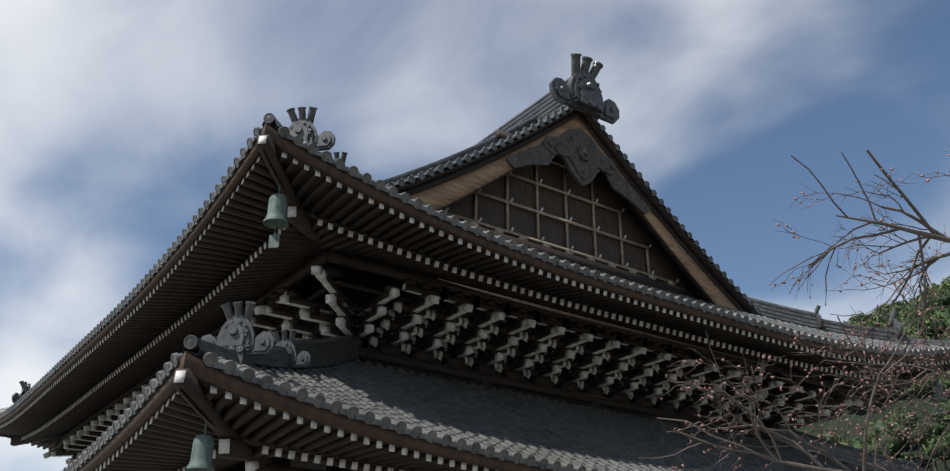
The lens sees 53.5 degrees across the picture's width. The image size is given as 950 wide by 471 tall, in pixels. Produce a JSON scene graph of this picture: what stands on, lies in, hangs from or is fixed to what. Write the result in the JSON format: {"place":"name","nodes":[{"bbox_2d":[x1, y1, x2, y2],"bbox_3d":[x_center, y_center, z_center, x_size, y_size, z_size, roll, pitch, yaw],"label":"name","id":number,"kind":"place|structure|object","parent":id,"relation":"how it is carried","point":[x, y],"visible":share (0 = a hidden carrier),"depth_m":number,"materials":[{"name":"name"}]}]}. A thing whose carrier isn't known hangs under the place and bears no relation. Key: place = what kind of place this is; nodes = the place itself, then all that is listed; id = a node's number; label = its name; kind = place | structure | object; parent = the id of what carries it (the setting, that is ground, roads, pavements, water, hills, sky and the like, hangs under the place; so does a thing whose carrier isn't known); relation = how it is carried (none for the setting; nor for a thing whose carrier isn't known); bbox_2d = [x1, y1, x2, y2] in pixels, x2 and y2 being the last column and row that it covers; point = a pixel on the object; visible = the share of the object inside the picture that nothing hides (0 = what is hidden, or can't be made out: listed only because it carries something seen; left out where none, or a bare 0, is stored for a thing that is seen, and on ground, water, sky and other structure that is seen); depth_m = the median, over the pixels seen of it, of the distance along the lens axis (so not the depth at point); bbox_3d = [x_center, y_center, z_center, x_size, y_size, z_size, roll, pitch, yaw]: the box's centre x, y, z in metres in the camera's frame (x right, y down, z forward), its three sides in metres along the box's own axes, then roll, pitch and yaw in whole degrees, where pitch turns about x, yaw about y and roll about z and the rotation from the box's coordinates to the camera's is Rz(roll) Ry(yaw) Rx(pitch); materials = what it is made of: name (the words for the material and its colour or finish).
{"place":"outdoors","nodes":[
{"label":"outdoors","id":0,"kind":"place"},
{"bbox_2d":[0,0,949,470],"label":"sky","id":1,"kind":"structure","parent":0,"point":[119,119],"materials":[{"name":"blue"}]},
{"bbox_2d":[795,379,949,470],"bbox_3d":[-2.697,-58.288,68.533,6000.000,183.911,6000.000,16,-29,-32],"label":"terrain","id":2,"kind":"structure","parent":0,"point":[858,416],"depth_m":202.09,"materials":[{"name":"green plant"}]},
{"bbox_2d":[639,143,949,470],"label":"tree branches","id":3,"kind":"object","parent":2,"relation":"on","point":[934,234],"visible":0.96,"depth_m":7.89,"materials":[{"name":"brown plant"}]},
{"bbox_2d":[661,154,949,470],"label":"flower buds","id":4,"kind":"object","parent":3,"relation":"attached to","point":[846,354],"visible":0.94,"depth_m":7.94,"materials":[{"name":"pink plant"}]},
{"bbox_2d":[816,275,949,462],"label":"forest foliage","id":5,"kind":"object","parent":2,"relation":"on","point":[898,444],"visible":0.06,"depth_m":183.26,"materials":[{"name":"green plant"}]},
{"bbox_2d":[932,458,947,470],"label":"forest trunks","id":6,"kind":"object","parent":2,"relation":"on","point":[945,465],"visible":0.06,"depth_m":167.75,"materials":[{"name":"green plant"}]},
{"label":"stone platform","id":7,"kind":"structure","parent":2,"relation":"on","visible":0},
{"bbox_2d":[290,460,360,470],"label":"wall","id":8,"kind":"structure","parent":7,"relation":"on","point":[307,465],"depth_m":19.91,"materials":[{"name":"paint"}]},
{"bbox_2d":[0,109,949,470],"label":"timber","id":9,"kind":"object","parent":8,"relation":"on","point":[236,235],"visible":0.58,"depth_m":26.00,"materials":[{"name":"brown wood"}]},
{"bbox_2d":[180,114,758,357],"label":"roof pan tiles","id":10,"kind":"object","parent":9,"relation":"on","point":[344,279],"visible":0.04,"depth_m":34.65,"materials":[{"name":"grey ceramic"}]},
{"bbox_2d":[0,106,949,470],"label":"roof tiles","id":11,"kind":"object","parent":10,"relation":"on","point":[530,430],"visible":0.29,"depth_m":23.36,"materials":[{"name":"grey ceramic"}]},
{"bbox_2d":[0,53,949,470],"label":"roof ridge","id":12,"kind":"structure","parent":10,"relation":"on","point":[242,343],"depth_m":32.24,"materials":[{"name":"tile"}]},
{"bbox_2d":[0,135,949,470],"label":"white painted ends","id":13,"kind":"object","parent":9,"relation":"attached to","point":[368,329],"visible":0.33,"depth_m":26.38,"materials":[{"name":"paint"}]},
{"bbox_2d":[0,122,949,470],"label":"eave fascia","id":14,"kind":"structure","parent":9,"relation":"on","point":[210,376],"depth_m":20.51,"materials":[{"name":"brown wood"}]},
{"bbox_2d":[447,160,675,285],"bbox_3d":[-2.697,2.555,40.677,10.480,3.545,20.560,16,-29,-32],"label":"gable lattice","id":15,"kind":"object","parent":9,"relation":"on","point":[506,201],"visible":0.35,"depth_m":32.86,"materials":[{"name":"brown wood"}]},
{"bbox_2d":[186,185,946,470],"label":"wind bells","id":16,"kind":"object","parent":9,"relation":"on","point":[203,444],"visible":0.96,"depth_m":19.99,"materials":[{"name":"green metal"}]},
{"bbox_2d":[443,163,698,292],"bbox_3d":[-2.697,2.059,40.904,17.200,6.236,20.200,16,-29,-32],"label":"gable backing","id":17,"kind":"object","parent":9,"relation":"attached to","point":[490,211],"visible":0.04,"depth_m":33.39,"materials":[{"name":"brown wood"}]},
{"bbox_2d":[410,116,736,309],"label":"barge boards","id":18,"kind":"object","parent":9,"relation":"on","point":[445,193],"visible":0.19,"depth_m":31.73,"materials":[{"name":"brown wood"}]},
{"bbox_2d":[505,128,649,214],"bbox_3d":[-2.697,1.111,41.338,6.600,2.550,22.860,16,-29,-32],"label":"gable ornament","id":19,"kind":"object","parent":18,"relation":"attached to","point":[584,158],"visible":0.56,"depth_m":32.93,"materials":[{"name":"grey wood"}]}
]}

